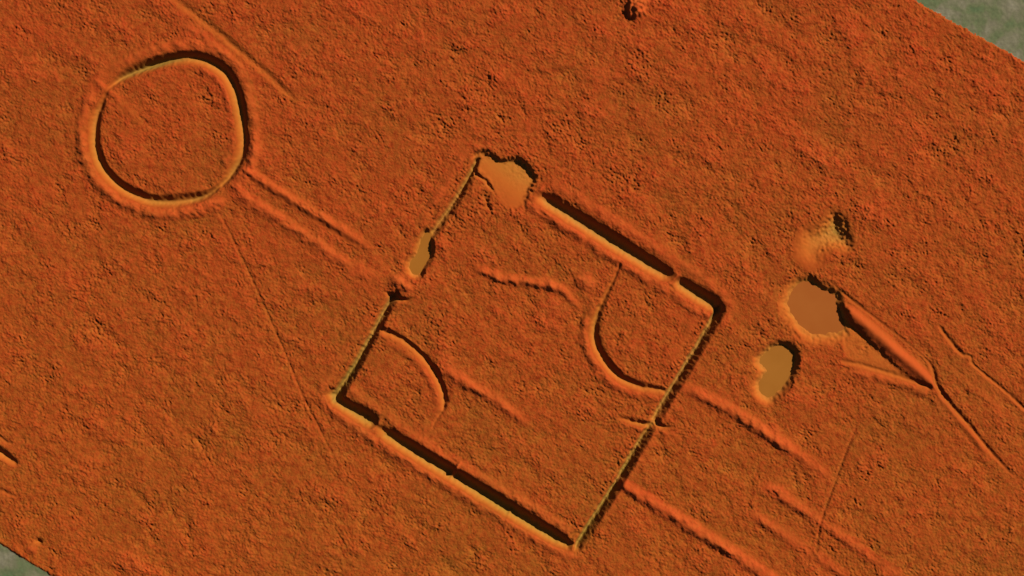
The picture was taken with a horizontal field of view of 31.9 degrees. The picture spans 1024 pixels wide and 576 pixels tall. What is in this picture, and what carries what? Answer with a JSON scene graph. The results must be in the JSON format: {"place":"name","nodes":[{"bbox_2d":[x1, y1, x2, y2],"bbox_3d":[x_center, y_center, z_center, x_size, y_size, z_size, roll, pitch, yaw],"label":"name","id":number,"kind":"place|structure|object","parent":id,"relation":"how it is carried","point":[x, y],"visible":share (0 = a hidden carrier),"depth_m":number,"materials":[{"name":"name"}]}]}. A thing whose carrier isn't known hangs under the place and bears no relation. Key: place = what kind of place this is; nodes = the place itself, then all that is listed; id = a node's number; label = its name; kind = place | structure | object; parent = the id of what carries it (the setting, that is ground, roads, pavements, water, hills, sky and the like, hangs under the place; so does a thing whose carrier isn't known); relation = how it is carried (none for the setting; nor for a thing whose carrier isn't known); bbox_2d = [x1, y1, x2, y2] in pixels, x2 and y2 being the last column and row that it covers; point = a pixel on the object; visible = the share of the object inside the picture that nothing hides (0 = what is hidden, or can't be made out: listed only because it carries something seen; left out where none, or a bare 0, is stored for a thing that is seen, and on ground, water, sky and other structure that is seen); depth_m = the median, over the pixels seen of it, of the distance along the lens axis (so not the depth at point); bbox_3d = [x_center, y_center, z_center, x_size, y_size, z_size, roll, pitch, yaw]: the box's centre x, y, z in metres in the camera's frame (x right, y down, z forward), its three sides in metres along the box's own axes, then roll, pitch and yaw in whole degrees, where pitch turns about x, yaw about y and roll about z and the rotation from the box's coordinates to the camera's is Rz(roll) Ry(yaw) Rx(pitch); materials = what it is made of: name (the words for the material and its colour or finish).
{"place":"outdoors","nodes":[
{"label":"outdoors","id":0,"kind":"place"},
{"bbox_2d":[404,227,435,279],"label":"pond","id":1,"kind":"structure","parent":0,"point":[419,260],"depth_m":1404.84,"materials":[{"name":"brown liquid"}]},
{"bbox_2d":[0,0,1023,575],"bbox_3d":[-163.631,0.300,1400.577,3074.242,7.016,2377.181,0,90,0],"label":"ground","id":2,"kind":"structure","parent":0,"point":[154,416],"depth_m":1400.06,"materials":[{"name":"orange soil"}]},
{"bbox_2d":[0,434,13,445],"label":"short ditch","id":3,"kind":"object","parent":2,"relation":"on","point":[4,441],"visible":1,"depth_m":1400.63,"materials":[{"name":"orange soil"}]},
{"bbox_2d":[0,487,17,497],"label":"short ditch","id":4,"kind":"object","parent":2,"relation":"on","point":[3,491],"visible":1,"depth_m":1400.36,"materials":[{"name":"orange soil"}]},
{"bbox_2d":[0,445,20,467],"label":"short ditch","id":5,"kind":"object","parent":2,"relation":"on","point":[7,457],"visible":1,"depth_m":1401.66,"materials":[{"name":"orange soil"}]},
{"bbox_2d":[24,544,37,554],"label":"mound","id":6,"kind":"object","parent":2,"relation":"on","point":[32,549],"visible":1,"depth_m":1399.58,"materials":[{"name":"orange soil"}]},
{"bbox_2d":[74,37,263,221],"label":"circular enclosure","id":7,"kind":"object","parent":2,"relation":"on","point":[226,67],"visible":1,"depth_m":1399.88,"materials":[{"name":"orange soil"}]},
{"bbox_2d":[168,0,300,103],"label":"sunken track","id":8,"kind":"structure","parent":2,"relation":"on","point":[237,49],"depth_m":1400.70,"materials":[{"name":"orange soil"}]},
{"bbox_2d":[216,209,339,467],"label":"footpath","id":9,"kind":"structure","parent":2,"relation":"on","point":[276,335],"depth_m":1400.43,"materials":[{"name":"orange soil"}]},
{"bbox_2d":[227,181,380,284],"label":"bank","id":10,"kind":"structure","parent":2,"relation":"on","point":[319,246],"depth_m":1399.10,"materials":[{"name":"orange soil"}]},
{"bbox_2d":[241,165,373,251],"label":"bank","id":11,"kind":"structure","parent":2,"relation":"on","point":[319,217],"depth_m":1398.93,"materials":[{"name":"orange soil"}]},
{"bbox_2d":[386,272,409,290],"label":"mound","id":12,"kind":"object","parent":2,"relation":"on","point":[397,281],"visible":1,"depth_m":1398.46,"materials":[{"name":"orange soil"}]},
{"bbox_2d":[374,323,449,428],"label":"curved ditch","id":13,"kind":"object","parent":2,"relation":"on","point":[420,359],"visible":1,"depth_m":1400.71,"materials":[{"name":"orange soil"}]},
{"bbox_2d":[442,363,530,426],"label":"bank","id":14,"kind":"structure","parent":2,"relation":"on","point":[476,388],"depth_m":1398.94,"materials":[{"name":"orange soil"}]},
{"bbox_2d":[317,147,737,563],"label":"square enclosure","id":15,"kind":"object","parent":2,"relation":"on","point":[607,235],"visible":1,"depth_m":1400.39,"materials":[{"name":"orange soil"}]},
{"bbox_2d":[469,147,538,212],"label":"borrow pit","id":16,"kind":"object","parent":15,"relation":"in","point":[511,181],"visible":1,"depth_m":1402.43,"materials":[{"name":"orange soil"}]},
{"bbox_2d":[573,269,596,293],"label":"mound","id":17,"kind":"object","parent":2,"relation":"on","point":[584,281],"visible":1,"depth_m":1398.96,"materials":[{"name":"orange soil"}]},
{"bbox_2d":[578,262,668,401],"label":"curved ditch","id":18,"kind":"object","parent":2,"relation":"on","point":[606,370],"visible":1,"depth_m":1400.47,"materials":[{"name":"orange soil"}]},
{"bbox_2d":[622,0,648,19],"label":"mound","id":19,"kind":"object","parent":2,"relation":"on","point":[636,9],"visible":1,"depth_m":1396.76,"materials":[{"name":"red soil"}]},
{"bbox_2d":[612,473,782,575],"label":"bank","id":20,"kind":"structure","parent":2,"relation":"on","point":[742,559],"depth_m":1398.59,"materials":[{"name":"orange soil"}]},
{"bbox_2d":[671,377,831,478],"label":"bank","id":21,"kind":"structure","parent":2,"relation":"on","point":[740,416],"depth_m":1398.86,"materials":[{"name":"orange soil"}]},
{"bbox_2d":[748,509,849,575],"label":"bank","id":22,"kind":"structure","parent":2,"relation":"on","point":[774,527],"depth_m":1399.47,"materials":[{"name":"orange soil"}]},
{"bbox_2d":[789,204,859,271],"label":"pit","id":23,"kind":"object","parent":2,"relation":"in","point":[823,239],"visible":1,"depth_m":1401.44,"materials":[{"name":"orange soil"}]},
{"bbox_2d":[759,480,902,575],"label":"bank","id":24,"kind":"structure","parent":2,"relation":"on","point":[777,492],"depth_m":1399.25,"materials":[{"name":"red soil"}]},
{"bbox_2d":[814,425,857,553],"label":"footpath","id":25,"kind":"structure","parent":2,"relation":"on","point":[835,480],"depth_m":1400.65,"materials":[{"name":"orange soil"}]},
{"bbox_2d":[841,320,916,386],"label":"hollow","id":26,"kind":"object","parent":2,"relation":"on","point":[859,344],"visible":1,"depth_m":1401.54,"materials":[{"name":"orange soil"}]},
{"bbox_2d":[840,357,933,390],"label":"shallow ditch","id":27,"kind":"object","parent":2,"relation":"on","point":[881,370],"visible":1,"depth_m":1401.33,"materials":[{"name":"orange soil"}]},
{"bbox_2d":[844,301,935,391],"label":"earth dam","id":28,"kind":"structure","parent":2,"relation":"on","point":[895,350],"depth_m":1397.89,"materials":[{"name":"orange soil"}]},
{"bbox_2d":[827,280,1018,481],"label":"drain","id":29,"kind":"object","parent":2,"relation":"on","point":[966,422],"visible":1,"depth_m":1400.57,"materials":[{"name":"orange soil"}]},
{"bbox_2d":[938,325,1023,411],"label":"drain","id":30,"kind":"object","parent":2,"relation":"on","point":[996,383],"visible":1,"depth_m":1400.76,"materials":[{"name":"orange soil"}]},
{"bbox_2d":[0,0,1023,575],"bbox_3d":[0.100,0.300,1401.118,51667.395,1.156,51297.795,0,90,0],"label":"grass field","id":31,"kind":"structure","parent":0,"point":[998,24],"depth_m":1401.26,"materials":[{"name":"plant"}]},
{"bbox_2d":[471,263,580,309],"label":"bank","id":32,"kind":"structure","parent":0,"point":[521,280],"depth_m":1398.89,"materials":[{"name":"red soil"}]},
{"bbox_2d":[750,339,800,406],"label":"pond","id":33,"kind":"structure","parent":0,"point":[775,364],"depth_m":1405.45,"materials":[{"name":"brown liquid"}]},
{"bbox_2d":[775,274,850,347],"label":"pond","id":34,"kind":"structure","parent":0,"point":[812,310],"depth_m":1404.72,"materials":[{"name":"brown liquid"}]}
]}

